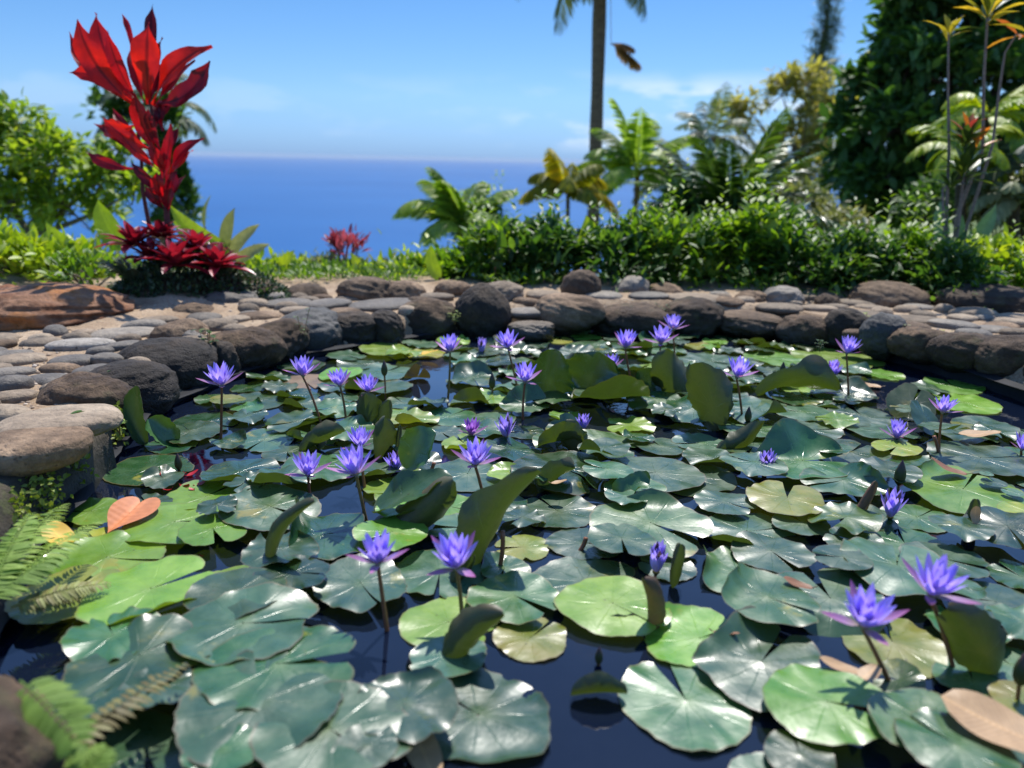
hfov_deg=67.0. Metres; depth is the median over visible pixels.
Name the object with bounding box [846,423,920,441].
lily pad
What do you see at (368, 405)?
lily leaf
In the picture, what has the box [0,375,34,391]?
paver
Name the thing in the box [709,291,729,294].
paver
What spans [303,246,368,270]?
leafy plant
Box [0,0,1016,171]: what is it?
sky
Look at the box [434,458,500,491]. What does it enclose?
lily pad
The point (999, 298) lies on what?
boulder
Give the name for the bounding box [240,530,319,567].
lily pad
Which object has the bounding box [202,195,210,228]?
broad leaf
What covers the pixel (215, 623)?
lily pad
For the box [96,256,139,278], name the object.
fern
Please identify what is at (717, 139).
palm tree
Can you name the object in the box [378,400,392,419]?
lily leaf
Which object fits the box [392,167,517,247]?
palm tree
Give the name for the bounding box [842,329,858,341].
paver
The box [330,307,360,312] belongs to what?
paver
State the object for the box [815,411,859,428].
lily pad
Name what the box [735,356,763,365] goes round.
lily pad
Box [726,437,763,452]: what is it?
lily pad
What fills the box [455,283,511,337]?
boulder
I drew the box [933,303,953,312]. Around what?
paver
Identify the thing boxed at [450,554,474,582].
lily leaf
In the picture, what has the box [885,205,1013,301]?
bush
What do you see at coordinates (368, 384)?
water lily
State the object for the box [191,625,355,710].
lily pad
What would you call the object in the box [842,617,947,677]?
lily pad
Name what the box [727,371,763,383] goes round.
lily pad
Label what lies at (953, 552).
lily pad
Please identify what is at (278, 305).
paver
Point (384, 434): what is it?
lily leaf
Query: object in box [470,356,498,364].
lily pad
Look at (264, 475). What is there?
lily pad
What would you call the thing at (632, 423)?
lily pad
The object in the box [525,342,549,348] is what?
lily pad
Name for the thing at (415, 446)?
lily leaf
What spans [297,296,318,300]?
paver
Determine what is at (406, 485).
lily leaf
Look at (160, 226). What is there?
bromeliad
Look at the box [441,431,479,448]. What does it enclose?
lily pad
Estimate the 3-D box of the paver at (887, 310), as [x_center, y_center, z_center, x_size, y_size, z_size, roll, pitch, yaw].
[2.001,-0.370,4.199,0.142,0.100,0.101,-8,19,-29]
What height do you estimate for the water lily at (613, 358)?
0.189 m
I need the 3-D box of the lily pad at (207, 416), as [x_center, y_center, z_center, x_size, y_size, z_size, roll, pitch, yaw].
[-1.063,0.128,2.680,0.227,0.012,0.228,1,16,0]
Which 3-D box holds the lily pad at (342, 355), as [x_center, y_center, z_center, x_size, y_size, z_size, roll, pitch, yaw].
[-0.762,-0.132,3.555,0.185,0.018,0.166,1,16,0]
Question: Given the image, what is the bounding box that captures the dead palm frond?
[610,0,641,71]
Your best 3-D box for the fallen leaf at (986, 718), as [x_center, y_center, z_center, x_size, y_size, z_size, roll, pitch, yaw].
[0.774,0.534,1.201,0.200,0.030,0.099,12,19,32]
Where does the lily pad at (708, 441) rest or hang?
on the pond water
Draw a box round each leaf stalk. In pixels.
[498,530,504,564]
[578,537,587,550]
[932,435,939,451]
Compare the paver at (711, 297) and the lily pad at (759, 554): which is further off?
the paver at (711, 297)
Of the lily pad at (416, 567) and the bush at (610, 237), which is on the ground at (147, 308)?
the bush at (610, 237)
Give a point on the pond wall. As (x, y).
(1002, 385)
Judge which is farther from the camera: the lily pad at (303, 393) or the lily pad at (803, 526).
the lily pad at (303, 393)
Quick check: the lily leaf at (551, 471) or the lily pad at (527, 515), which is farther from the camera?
the lily leaf at (551, 471)
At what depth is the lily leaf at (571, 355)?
3.21 m
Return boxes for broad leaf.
[45,220,107,278]
[93,200,126,259]
[170,206,230,251]
[173,220,235,260]
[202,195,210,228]
[219,208,234,246]
[229,224,259,253]
[236,243,268,262]
[275,250,294,272]
[350,253,361,271]
[400,251,411,269]
[426,245,441,279]
[493,228,507,281]
[578,215,599,253]
[647,220,671,280]
[703,254,720,282]
[748,203,778,283]
[933,202,949,240]
[951,215,964,237]
[967,205,995,239]
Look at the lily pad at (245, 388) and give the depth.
3.08 m
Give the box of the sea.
[0,153,1017,275]
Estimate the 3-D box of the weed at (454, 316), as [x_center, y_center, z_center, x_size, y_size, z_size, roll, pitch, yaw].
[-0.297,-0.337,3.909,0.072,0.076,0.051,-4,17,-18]
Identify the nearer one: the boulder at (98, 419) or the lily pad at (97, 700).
the lily pad at (97, 700)
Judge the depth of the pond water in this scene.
1.73 m
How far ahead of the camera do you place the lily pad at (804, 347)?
3.90 m
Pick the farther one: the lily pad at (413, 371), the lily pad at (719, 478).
the lily pad at (413, 371)
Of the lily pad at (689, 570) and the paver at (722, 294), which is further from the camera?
the paver at (722, 294)
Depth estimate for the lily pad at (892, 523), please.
2.03 m
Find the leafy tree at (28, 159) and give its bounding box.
[0,87,159,235]
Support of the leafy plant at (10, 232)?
on the ground at (147, 308)
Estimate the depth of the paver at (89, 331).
3.29 m
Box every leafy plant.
[0,218,55,282]
[0,224,108,284]
[35,237,132,286]
[76,233,134,264]
[244,243,276,267]
[255,250,324,271]
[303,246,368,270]
[343,251,396,270]
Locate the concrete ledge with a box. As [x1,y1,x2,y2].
[0,419,116,552]
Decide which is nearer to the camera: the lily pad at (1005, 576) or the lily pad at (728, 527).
the lily pad at (1005, 576)
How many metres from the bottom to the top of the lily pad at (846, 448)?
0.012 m
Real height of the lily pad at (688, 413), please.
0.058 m
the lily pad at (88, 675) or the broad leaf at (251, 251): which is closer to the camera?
the lily pad at (88, 675)
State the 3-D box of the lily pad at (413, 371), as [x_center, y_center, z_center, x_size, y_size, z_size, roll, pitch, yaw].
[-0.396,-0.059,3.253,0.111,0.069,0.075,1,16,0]
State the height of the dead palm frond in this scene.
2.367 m
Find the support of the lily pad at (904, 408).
on the lily pad at (904, 393)
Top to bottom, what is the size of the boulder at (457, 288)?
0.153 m
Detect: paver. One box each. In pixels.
[0,332,20,338]
[0,334,18,341]
[0,339,17,348]
[0,349,33,355]
[0,352,47,365]
[0,363,12,367]
[0,366,36,376]
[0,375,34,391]
[0,389,38,403]
[0,404,32,420]
[18,337,62,346]
[27,333,54,338]
[30,373,66,384]
[38,362,80,372]
[43,324,68,335]
[44,338,115,350]
[46,354,92,365]
[61,332,90,338]
[71,329,96,333]
[71,363,105,372]
[85,345,115,354]
[90,326,154,338]
[90,352,123,363]
[107,340,139,350]
[114,333,141,341]
[121,319,166,326]
[129,356,150,360]
[139,315,178,322]
[183,335,208,342]
[186,312,222,320]
[221,324,245,330]
[222,315,250,322]
[237,311,283,319]
[238,298,267,307]
[238,303,259,311]
[262,292,285,300]
[266,298,310,308]
[274,301,297,309]
[279,306,308,314]
[291,292,307,297]
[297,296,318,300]
[303,298,351,308]
[313,294,332,298]
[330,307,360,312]
[337,296,359,300]
[348,298,410,311]
[398,305,413,315]
[408,296,421,300]
[420,292,453,300]
[511,307,540,319]
[512,297,537,306]
[526,290,560,299]
[585,290,622,299]
[628,291,668,299]
[669,292,717,302]
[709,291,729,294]
[715,293,731,296]
[716,296,744,306]
[736,296,754,302]
[755,303,803,314]
[784,300,802,304]
[801,304,837,311]
[803,294,816,300]
[821,303,848,307]
[828,293,840,298]
[840,299,874,305]
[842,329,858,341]
[854,304,882,308]
[857,309,878,317]
[870,307,893,313]
[893,305,923,312]
[894,314,942,323]
[903,303,933,309]
[906,321,931,328]
[909,310,936,316]
[926,318,980,329]
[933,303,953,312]
[946,313,978,321]
[948,307,997,315]
[954,328,992,334]
[974,314,993,320]
[980,325,1010,333]
[982,321,1019,327]
[990,317,1023,326]
[995,312,1023,318]
[999,328,1023,334]
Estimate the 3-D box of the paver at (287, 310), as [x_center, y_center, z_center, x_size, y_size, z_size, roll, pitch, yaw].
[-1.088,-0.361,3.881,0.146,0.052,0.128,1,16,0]
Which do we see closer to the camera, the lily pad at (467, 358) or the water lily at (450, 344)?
the water lily at (450, 344)
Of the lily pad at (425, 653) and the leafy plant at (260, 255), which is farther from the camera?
the leafy plant at (260, 255)
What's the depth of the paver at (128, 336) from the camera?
3.18 m
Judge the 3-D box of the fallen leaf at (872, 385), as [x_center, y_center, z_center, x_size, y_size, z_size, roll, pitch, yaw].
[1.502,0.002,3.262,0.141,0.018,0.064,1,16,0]
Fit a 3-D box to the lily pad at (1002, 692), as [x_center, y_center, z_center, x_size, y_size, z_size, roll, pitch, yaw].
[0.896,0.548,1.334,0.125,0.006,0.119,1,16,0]
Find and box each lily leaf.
[123,386,148,444]
[145,415,180,446]
[265,498,315,556]
[299,420,345,450]
[311,425,326,449]
[356,392,381,424]
[371,468,451,512]
[373,416,396,458]
[375,476,456,533]
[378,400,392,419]
[395,425,401,452]
[398,426,435,469]
[442,603,504,657]
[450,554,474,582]
[456,466,540,564]
[529,349,574,401]
[534,456,574,491]
[559,419,587,450]
[566,351,620,388]
[566,352,581,358]
[571,671,627,695]
[612,471,650,492]
[612,613,644,619]
[635,367,661,395]
[642,576,665,629]
[650,350,686,395]
[670,543,684,587]
[686,362,733,430]
[716,420,763,448]
[755,354,839,395]
[857,481,877,509]
[936,602,1006,674]
[967,499,980,516]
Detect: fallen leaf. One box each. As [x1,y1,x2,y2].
[41,521,74,545]
[107,496,160,532]
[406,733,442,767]
[421,350,438,354]
[549,479,566,483]
[784,576,816,588]
[820,656,869,673]
[857,664,881,680]
[865,382,883,386]
[932,457,972,474]
[940,689,1023,752]
[955,430,1000,436]
[970,506,981,523]
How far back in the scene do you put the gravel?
3.00 m
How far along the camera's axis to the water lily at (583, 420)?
2.69 m
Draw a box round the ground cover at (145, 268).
[105,250,291,299]
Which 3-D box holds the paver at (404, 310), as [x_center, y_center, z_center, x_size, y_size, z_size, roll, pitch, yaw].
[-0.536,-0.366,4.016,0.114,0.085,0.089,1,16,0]
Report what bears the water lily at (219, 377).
on the pond water
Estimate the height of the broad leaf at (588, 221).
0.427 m
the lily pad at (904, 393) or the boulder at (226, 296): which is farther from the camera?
the boulder at (226, 296)
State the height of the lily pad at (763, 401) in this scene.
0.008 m
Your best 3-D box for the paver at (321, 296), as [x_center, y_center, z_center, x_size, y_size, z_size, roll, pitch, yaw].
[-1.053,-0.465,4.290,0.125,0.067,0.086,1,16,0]
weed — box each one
[116,419,126,433]
[191,329,218,343]
[294,308,310,334]
[447,310,460,323]
[816,339,826,351]
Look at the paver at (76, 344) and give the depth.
3.05 m
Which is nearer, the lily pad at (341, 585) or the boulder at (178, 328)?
the lily pad at (341, 585)
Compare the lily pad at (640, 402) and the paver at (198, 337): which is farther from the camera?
the paver at (198, 337)
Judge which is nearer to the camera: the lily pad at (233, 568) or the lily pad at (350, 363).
the lily pad at (233, 568)
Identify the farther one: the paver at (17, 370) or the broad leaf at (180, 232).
the broad leaf at (180, 232)
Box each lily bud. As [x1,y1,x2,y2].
[174,453,181,471]
[381,361,387,398]
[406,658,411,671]
[489,373,494,392]
[595,647,602,665]
[744,407,751,423]
[894,460,905,492]
[1012,654,1023,699]
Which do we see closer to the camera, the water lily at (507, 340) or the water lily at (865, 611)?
the water lily at (865, 611)
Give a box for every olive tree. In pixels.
[710,54,844,274]
[826,50,872,236]
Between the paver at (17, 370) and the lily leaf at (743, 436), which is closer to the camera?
the lily leaf at (743, 436)
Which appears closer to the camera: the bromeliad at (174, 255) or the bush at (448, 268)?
the bromeliad at (174, 255)
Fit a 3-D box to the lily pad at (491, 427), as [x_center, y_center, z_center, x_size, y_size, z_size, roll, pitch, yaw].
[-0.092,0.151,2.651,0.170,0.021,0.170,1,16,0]
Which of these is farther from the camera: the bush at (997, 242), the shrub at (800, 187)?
the shrub at (800, 187)
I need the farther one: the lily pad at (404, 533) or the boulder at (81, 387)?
the boulder at (81, 387)
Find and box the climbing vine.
[73,81,209,234]
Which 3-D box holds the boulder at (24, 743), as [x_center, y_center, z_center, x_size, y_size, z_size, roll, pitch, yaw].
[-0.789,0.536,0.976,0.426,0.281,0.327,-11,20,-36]
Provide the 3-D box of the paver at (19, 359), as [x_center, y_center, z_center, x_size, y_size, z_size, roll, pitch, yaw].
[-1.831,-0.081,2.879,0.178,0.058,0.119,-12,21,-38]
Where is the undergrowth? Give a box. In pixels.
[0,254,957,292]
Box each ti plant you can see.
[69,4,212,245]
[920,112,1001,272]
[923,14,969,237]
[931,169,968,272]
[952,0,1023,238]
[961,19,1023,251]
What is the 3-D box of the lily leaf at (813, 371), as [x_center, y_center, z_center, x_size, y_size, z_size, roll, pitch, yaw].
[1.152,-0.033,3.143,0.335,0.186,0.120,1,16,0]
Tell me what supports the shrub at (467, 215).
on the ground at (147, 308)
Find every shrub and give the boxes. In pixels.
[322,223,370,260]
[446,170,517,244]
[639,178,713,279]
[683,185,758,271]
[770,176,848,219]
[807,201,878,236]
[810,161,868,200]
[887,173,977,239]
[949,170,1023,239]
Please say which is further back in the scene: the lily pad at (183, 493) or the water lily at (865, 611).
the lily pad at (183, 493)
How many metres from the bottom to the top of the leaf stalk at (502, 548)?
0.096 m
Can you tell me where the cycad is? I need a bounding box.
[621,106,842,278]
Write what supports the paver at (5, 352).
on the ground at (147, 308)
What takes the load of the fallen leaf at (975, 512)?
on the lily pad at (999, 521)
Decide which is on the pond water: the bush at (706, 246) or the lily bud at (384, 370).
the lily bud at (384, 370)
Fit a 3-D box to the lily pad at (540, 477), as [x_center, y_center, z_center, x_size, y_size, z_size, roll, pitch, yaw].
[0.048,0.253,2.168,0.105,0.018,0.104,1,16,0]
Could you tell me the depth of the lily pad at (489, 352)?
3.66 m
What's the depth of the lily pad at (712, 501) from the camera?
2.09 m
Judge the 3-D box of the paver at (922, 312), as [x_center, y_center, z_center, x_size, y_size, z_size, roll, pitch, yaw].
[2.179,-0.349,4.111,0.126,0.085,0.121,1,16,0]
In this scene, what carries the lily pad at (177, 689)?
on the pond water
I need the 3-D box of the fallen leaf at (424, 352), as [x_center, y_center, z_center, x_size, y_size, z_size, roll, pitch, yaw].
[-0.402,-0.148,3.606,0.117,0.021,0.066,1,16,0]
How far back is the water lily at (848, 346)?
3.07 m
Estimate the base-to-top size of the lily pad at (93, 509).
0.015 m
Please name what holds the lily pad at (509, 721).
on the pond water
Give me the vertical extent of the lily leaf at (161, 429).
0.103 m
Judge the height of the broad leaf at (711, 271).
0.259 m
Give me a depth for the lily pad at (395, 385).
3.08 m
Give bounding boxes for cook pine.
[796,0,847,178]
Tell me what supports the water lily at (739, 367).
on the pond water
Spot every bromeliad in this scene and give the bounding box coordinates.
[95,220,162,253]
[124,240,165,263]
[138,237,216,279]
[140,219,190,243]
[163,228,225,252]
[185,242,255,275]
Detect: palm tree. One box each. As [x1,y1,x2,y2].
[92,73,216,256]
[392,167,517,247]
[516,0,646,274]
[518,147,619,261]
[576,98,705,268]
[631,137,728,276]
[674,82,764,278]
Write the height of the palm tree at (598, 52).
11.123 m
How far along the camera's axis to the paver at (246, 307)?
3.91 m
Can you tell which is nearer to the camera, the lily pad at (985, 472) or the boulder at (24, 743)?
the boulder at (24, 743)
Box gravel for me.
[12,292,994,408]
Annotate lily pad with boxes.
[4,564,120,623]
[44,530,166,580]
[59,606,160,662]
[61,613,209,697]
[62,497,116,524]
[74,527,120,541]
[74,555,215,624]
[82,684,140,717]
[99,710,185,767]
[103,454,194,485]
[118,662,192,712]
[120,501,218,543]
[137,493,172,501]
[141,464,184,488]
[144,440,198,453]
[160,480,241,509]
[166,420,219,443]
[166,582,319,665]
[173,411,238,429]
[173,648,342,767]
[178,513,246,545]
[180,724,253,767]
[183,567,287,619]
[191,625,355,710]
[194,394,224,403]
[196,495,237,514]
[200,458,280,480]
[208,429,246,448]
[209,394,245,403]
[214,565,249,572]
[218,483,321,530]
[222,470,264,492]
[223,392,288,409]
[227,409,268,423]
[229,382,265,391]
[230,397,263,412]
[235,428,293,451]
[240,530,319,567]
[245,464,312,483]
[246,371,290,380]
[249,680,412,767]
[252,555,329,589]
[261,380,297,392]
[261,444,310,461]
[263,409,336,431]
[276,360,325,370]
[276,388,320,398]
[281,374,331,388]
[281,452,349,481]
[283,396,320,407]
[286,429,335,445]
[288,496,380,559]
[307,398,356,417]
[312,553,407,612]
[317,382,345,391]
[318,367,362,379]
[324,393,358,401]
[326,350,366,360]
[330,414,374,440]
[331,724,398,767]
[333,441,373,458]
[337,359,378,368]
[344,379,412,392]
[348,348,361,352]
[352,515,428,550]
[357,363,409,379]
[357,666,458,743]
[359,342,408,354]
[359,462,400,475]
[363,428,405,449]
[363,469,420,499]
[375,502,415,516]
[385,345,421,356]
[387,397,422,408]
[391,407,439,423]
[392,407,413,415]
[396,548,484,598]
[398,451,440,472]
[399,596,497,645]
[402,338,441,347]
[403,668,550,762]
[404,349,445,357]
[404,364,429,377]
[408,397,448,406]
[409,636,486,677]
[427,425,464,440]
[428,407,475,425]
[428,513,497,539]
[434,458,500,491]
[436,334,469,344]
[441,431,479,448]
[443,352,473,358]
[445,494,468,514]
[446,360,496,385]
[448,387,494,405]
[451,354,484,364]
[452,346,474,350]
[460,418,501,437]
[465,570,558,624]
[468,348,501,356]
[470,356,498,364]
[473,335,511,355]
[473,412,515,423]
[476,336,494,342]
[479,388,505,403]
[480,551,530,577]
[484,437,541,460]
[485,355,518,365]
[487,462,515,479]
[491,370,501,376]
[493,381,518,391]
[493,617,566,662]
[495,534,548,559]
[498,366,516,376]
[499,381,548,412]
[502,341,541,355]
[502,505,545,526]
[506,495,527,511]
[509,425,544,438]
[510,450,600,495]
[511,468,547,480]
[512,376,521,383]
[516,357,534,363]
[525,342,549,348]
[527,493,595,527]
[532,390,572,403]
[532,421,583,447]
[532,556,634,606]
[545,413,586,429]
[545,528,620,559]
[548,337,572,343]
[549,344,595,358]
[549,411,588,419]
[553,575,671,636]
[565,340,610,347]
[568,388,586,395]
[570,334,601,339]
[571,374,649,398]
[577,330,590,334]
[577,437,630,456]
[581,429,644,458]
[583,459,633,478]
[587,523,655,555]
[589,488,713,557]
[594,346,617,356]
[602,336,618,340]
[603,478,666,495]
[604,489,646,504]
[607,415,655,434]
[610,339,652,348]
[611,456,706,491]
[612,348,646,355]
[618,364,648,370]
[618,657,751,751]
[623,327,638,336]
[623,429,654,441]
[626,391,682,408]
[634,438,685,454]
[637,356,653,362]
[638,330,677,345]
[638,555,697,581]
[640,363,651,368]
[645,602,726,668]
[646,346,686,353]
[651,402,681,416]
[652,462,737,496]
[661,394,734,422]
[667,338,689,343]
[669,334,699,338]
[671,432,726,450]
[676,352,741,370]
[682,447,737,464]
[683,361,696,366]
[684,342,709,349]
[692,605,820,711]
[694,490,756,514]
[700,342,720,349]
[702,338,727,343]
[702,545,778,596]
[704,513,795,544]
[713,346,742,353]
[714,335,737,340]
[715,366,728,374]
[718,420,771,436]
[719,452,788,476]
[721,562,820,626]
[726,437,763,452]
[727,359,757,366]
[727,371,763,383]
[728,752,773,767]
[730,380,757,387]
[731,396,787,422]
[731,531,816,572]
[732,339,752,343]
[732,388,748,400]
[735,337,766,343]
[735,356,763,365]
[743,349,802,366]
[745,345,774,352]
[746,480,824,515]
[755,365,788,375]
[755,398,786,408]
[756,417,847,478]
[757,340,797,351]
[762,663,885,744]
[764,730,835,767]
[770,567,890,636]
[771,389,824,405]
[771,420,844,438]
[772,513,831,535]
[777,404,829,420]
[781,387,814,394]
[790,348,885,367]
[791,343,816,350]
[799,461,889,496]
[807,501,883,534]
[810,377,878,400]
[812,544,873,569]
[814,400,837,407]
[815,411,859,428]
[819,444,852,453]
[821,439,891,463]
[823,527,884,544]
[827,402,897,426]
[833,395,861,403]
[838,362,871,373]
[838,374,867,380]
[840,537,952,595]
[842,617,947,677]
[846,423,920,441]
[853,502,897,530]
[859,456,922,482]
[861,369,905,379]
[862,525,951,560]
[868,688,958,746]
[871,439,922,455]
[873,658,925,691]
[880,504,946,532]
[884,455,997,488]
[885,382,935,420]
[890,404,930,412]
[894,708,1021,767]
[898,541,989,577]
[903,459,1023,513]
[910,400,937,435]
[912,380,950,394]
[918,422,969,429]
[923,377,985,394]
[924,605,1011,642]
[926,439,1023,476]
[928,514,995,541]
[931,393,1002,413]
[931,660,1000,698]
[935,426,1000,443]
[949,580,1023,625]
[950,415,1020,436]
[953,576,986,598]
[963,506,1023,548]
[973,421,1018,440]
[979,471,993,475]
[980,477,1007,486]
[984,603,1023,638]
[985,559,1023,588]
[987,680,1023,716]
[991,646,1023,680]
[997,501,1023,512]
[1000,488,1023,496]
[1004,447,1023,457]
[1011,749,1023,765]
[1015,481,1023,486]
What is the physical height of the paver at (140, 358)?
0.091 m
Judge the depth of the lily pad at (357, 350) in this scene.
3.72 m
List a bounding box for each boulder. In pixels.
[0,282,134,330]
[0,284,18,289]
[0,403,123,435]
[0,426,93,476]
[0,675,72,767]
[36,371,132,430]
[90,359,179,418]
[117,337,218,389]
[146,318,208,338]
[172,303,213,312]
[182,330,204,336]
[201,318,238,331]
[204,290,259,302]
[208,326,287,371]
[211,341,241,375]
[257,318,309,362]
[280,307,343,349]
[286,283,328,295]
[335,276,391,299]
[337,310,375,343]
[371,309,404,343]
[388,280,425,297]
[402,297,456,338]
[433,280,470,295]
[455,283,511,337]
[489,280,523,301]
[507,320,554,342]
[534,293,605,334]
[560,269,601,294]
[593,302,668,338]
[611,275,649,292]
[650,282,682,292]
[662,296,724,337]
[718,309,782,339]
[734,290,766,301]
[764,285,804,304]
[774,314,827,347]
[814,293,842,303]
[824,308,867,349]
[847,280,930,307]
[857,312,906,360]
[886,325,947,364]
[924,332,986,372]
[931,283,1023,313]
[973,334,1023,376]
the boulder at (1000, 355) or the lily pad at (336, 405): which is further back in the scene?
the boulder at (1000, 355)
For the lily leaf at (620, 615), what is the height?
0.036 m
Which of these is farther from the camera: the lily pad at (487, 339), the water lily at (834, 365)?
the lily pad at (487, 339)
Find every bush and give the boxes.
[360,229,444,275]
[388,238,508,282]
[439,183,546,283]
[473,188,600,284]
[565,201,670,292]
[599,157,724,289]
[663,177,800,288]
[709,158,823,283]
[746,190,879,296]
[786,196,921,289]
[853,189,957,295]
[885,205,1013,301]
[958,222,1023,287]
[982,219,1023,286]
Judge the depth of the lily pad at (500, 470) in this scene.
2.28 m
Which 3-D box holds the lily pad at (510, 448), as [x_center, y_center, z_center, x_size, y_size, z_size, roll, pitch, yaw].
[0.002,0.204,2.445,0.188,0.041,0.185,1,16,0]
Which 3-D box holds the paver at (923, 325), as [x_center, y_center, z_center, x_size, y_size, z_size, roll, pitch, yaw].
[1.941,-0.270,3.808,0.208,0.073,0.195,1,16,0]
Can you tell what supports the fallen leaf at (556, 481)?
on the lily pad at (574, 511)
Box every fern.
[0,503,101,599]
[10,580,110,614]
[16,676,97,760]
[61,663,189,767]
[63,741,116,767]
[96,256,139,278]
[904,125,1023,228]
[916,85,1023,219]
[953,174,1023,240]
[966,140,1023,242]
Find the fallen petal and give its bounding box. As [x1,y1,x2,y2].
[184,469,197,475]
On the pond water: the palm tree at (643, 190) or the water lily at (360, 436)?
the water lily at (360, 436)
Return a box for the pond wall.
[0,327,1023,632]
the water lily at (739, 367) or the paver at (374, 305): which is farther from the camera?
the paver at (374, 305)
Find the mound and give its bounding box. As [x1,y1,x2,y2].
[115,271,284,294]
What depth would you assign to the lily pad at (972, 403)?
3.06 m
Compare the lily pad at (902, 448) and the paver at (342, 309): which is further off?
the paver at (342, 309)
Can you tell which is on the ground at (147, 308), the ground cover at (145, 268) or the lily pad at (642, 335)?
the ground cover at (145, 268)
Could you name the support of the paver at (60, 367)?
on the ground at (147, 308)
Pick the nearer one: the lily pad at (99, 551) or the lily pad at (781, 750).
the lily pad at (781, 750)
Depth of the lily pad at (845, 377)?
3.34 m
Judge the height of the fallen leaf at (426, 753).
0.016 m
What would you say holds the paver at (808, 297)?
on the ground at (147, 308)
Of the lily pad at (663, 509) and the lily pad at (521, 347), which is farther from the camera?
the lily pad at (521, 347)
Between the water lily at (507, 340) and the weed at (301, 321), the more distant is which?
the weed at (301, 321)
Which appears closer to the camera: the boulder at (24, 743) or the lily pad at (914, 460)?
the boulder at (24, 743)
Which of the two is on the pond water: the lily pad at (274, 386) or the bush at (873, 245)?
the lily pad at (274, 386)
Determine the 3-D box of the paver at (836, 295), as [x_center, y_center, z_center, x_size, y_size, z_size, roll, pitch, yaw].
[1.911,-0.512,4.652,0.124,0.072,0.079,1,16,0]
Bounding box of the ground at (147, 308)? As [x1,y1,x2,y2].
[0,219,1023,446]
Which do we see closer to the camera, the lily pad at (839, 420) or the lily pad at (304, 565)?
the lily pad at (304, 565)
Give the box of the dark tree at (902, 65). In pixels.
[815,0,1023,280]
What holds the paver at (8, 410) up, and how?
on the ground at (147, 308)
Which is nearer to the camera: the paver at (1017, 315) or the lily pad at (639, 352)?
the lily pad at (639, 352)
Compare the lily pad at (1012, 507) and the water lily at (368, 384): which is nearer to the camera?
the lily pad at (1012, 507)
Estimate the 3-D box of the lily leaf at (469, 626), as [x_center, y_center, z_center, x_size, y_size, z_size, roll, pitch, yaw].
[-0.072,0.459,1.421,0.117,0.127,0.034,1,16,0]
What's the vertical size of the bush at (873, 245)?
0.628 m
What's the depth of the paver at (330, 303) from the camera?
4.03 m
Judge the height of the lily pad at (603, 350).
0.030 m
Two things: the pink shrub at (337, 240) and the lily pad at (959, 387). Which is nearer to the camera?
the lily pad at (959, 387)
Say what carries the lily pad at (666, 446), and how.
on the pond water
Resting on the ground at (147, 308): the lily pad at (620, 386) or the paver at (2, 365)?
the paver at (2, 365)
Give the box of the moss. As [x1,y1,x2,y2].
[8,400,128,545]
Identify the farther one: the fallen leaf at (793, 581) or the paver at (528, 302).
the paver at (528, 302)
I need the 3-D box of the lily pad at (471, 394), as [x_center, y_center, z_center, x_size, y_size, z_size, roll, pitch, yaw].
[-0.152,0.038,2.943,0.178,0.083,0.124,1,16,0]
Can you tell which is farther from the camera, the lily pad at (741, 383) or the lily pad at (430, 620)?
the lily pad at (741, 383)
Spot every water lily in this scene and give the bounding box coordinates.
[196,361,242,438]
[284,355,321,422]
[284,450,330,492]
[324,443,379,520]
[327,367,350,417]
[343,425,373,487]
[345,528,407,631]
[353,373,384,392]
[383,451,401,468]
[427,531,477,611]
[436,333,460,400]
[452,436,499,488]
[457,417,486,435]
[478,337,486,351]
[492,329,524,385]
[495,412,515,436]
[506,361,540,419]
[576,413,591,428]
[606,353,623,364]
[615,329,638,375]
[644,324,677,350]
[650,540,667,577]
[659,314,687,353]
[725,355,757,413]
[758,448,778,462]
[820,580,909,681]
[829,359,842,374]
[835,335,861,393]
[880,418,915,438]
[880,486,906,519]
[901,552,980,666]
[929,395,962,447]
[1011,431,1023,454]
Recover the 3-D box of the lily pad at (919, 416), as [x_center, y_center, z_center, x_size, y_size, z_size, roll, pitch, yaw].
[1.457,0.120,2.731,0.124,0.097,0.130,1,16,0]
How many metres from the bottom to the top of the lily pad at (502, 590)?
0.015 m
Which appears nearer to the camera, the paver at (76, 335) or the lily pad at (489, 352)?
the paver at (76, 335)
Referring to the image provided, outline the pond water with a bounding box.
[0,329,1023,767]
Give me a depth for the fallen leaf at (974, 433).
2.63 m
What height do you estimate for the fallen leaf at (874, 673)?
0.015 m
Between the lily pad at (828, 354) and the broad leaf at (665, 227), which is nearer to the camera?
the lily pad at (828, 354)
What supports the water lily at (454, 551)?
on the pond water
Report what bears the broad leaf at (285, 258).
on the ground at (147, 308)
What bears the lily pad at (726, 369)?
on the pond water
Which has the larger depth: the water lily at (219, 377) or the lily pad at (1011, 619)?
the water lily at (219, 377)
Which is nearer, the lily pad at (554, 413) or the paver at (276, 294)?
the lily pad at (554, 413)
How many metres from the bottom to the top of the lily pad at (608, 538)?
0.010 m
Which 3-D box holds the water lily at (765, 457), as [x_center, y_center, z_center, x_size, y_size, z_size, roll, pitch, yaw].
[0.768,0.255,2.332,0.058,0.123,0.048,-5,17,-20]
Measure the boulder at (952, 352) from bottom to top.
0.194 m
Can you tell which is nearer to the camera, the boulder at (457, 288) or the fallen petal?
the fallen petal

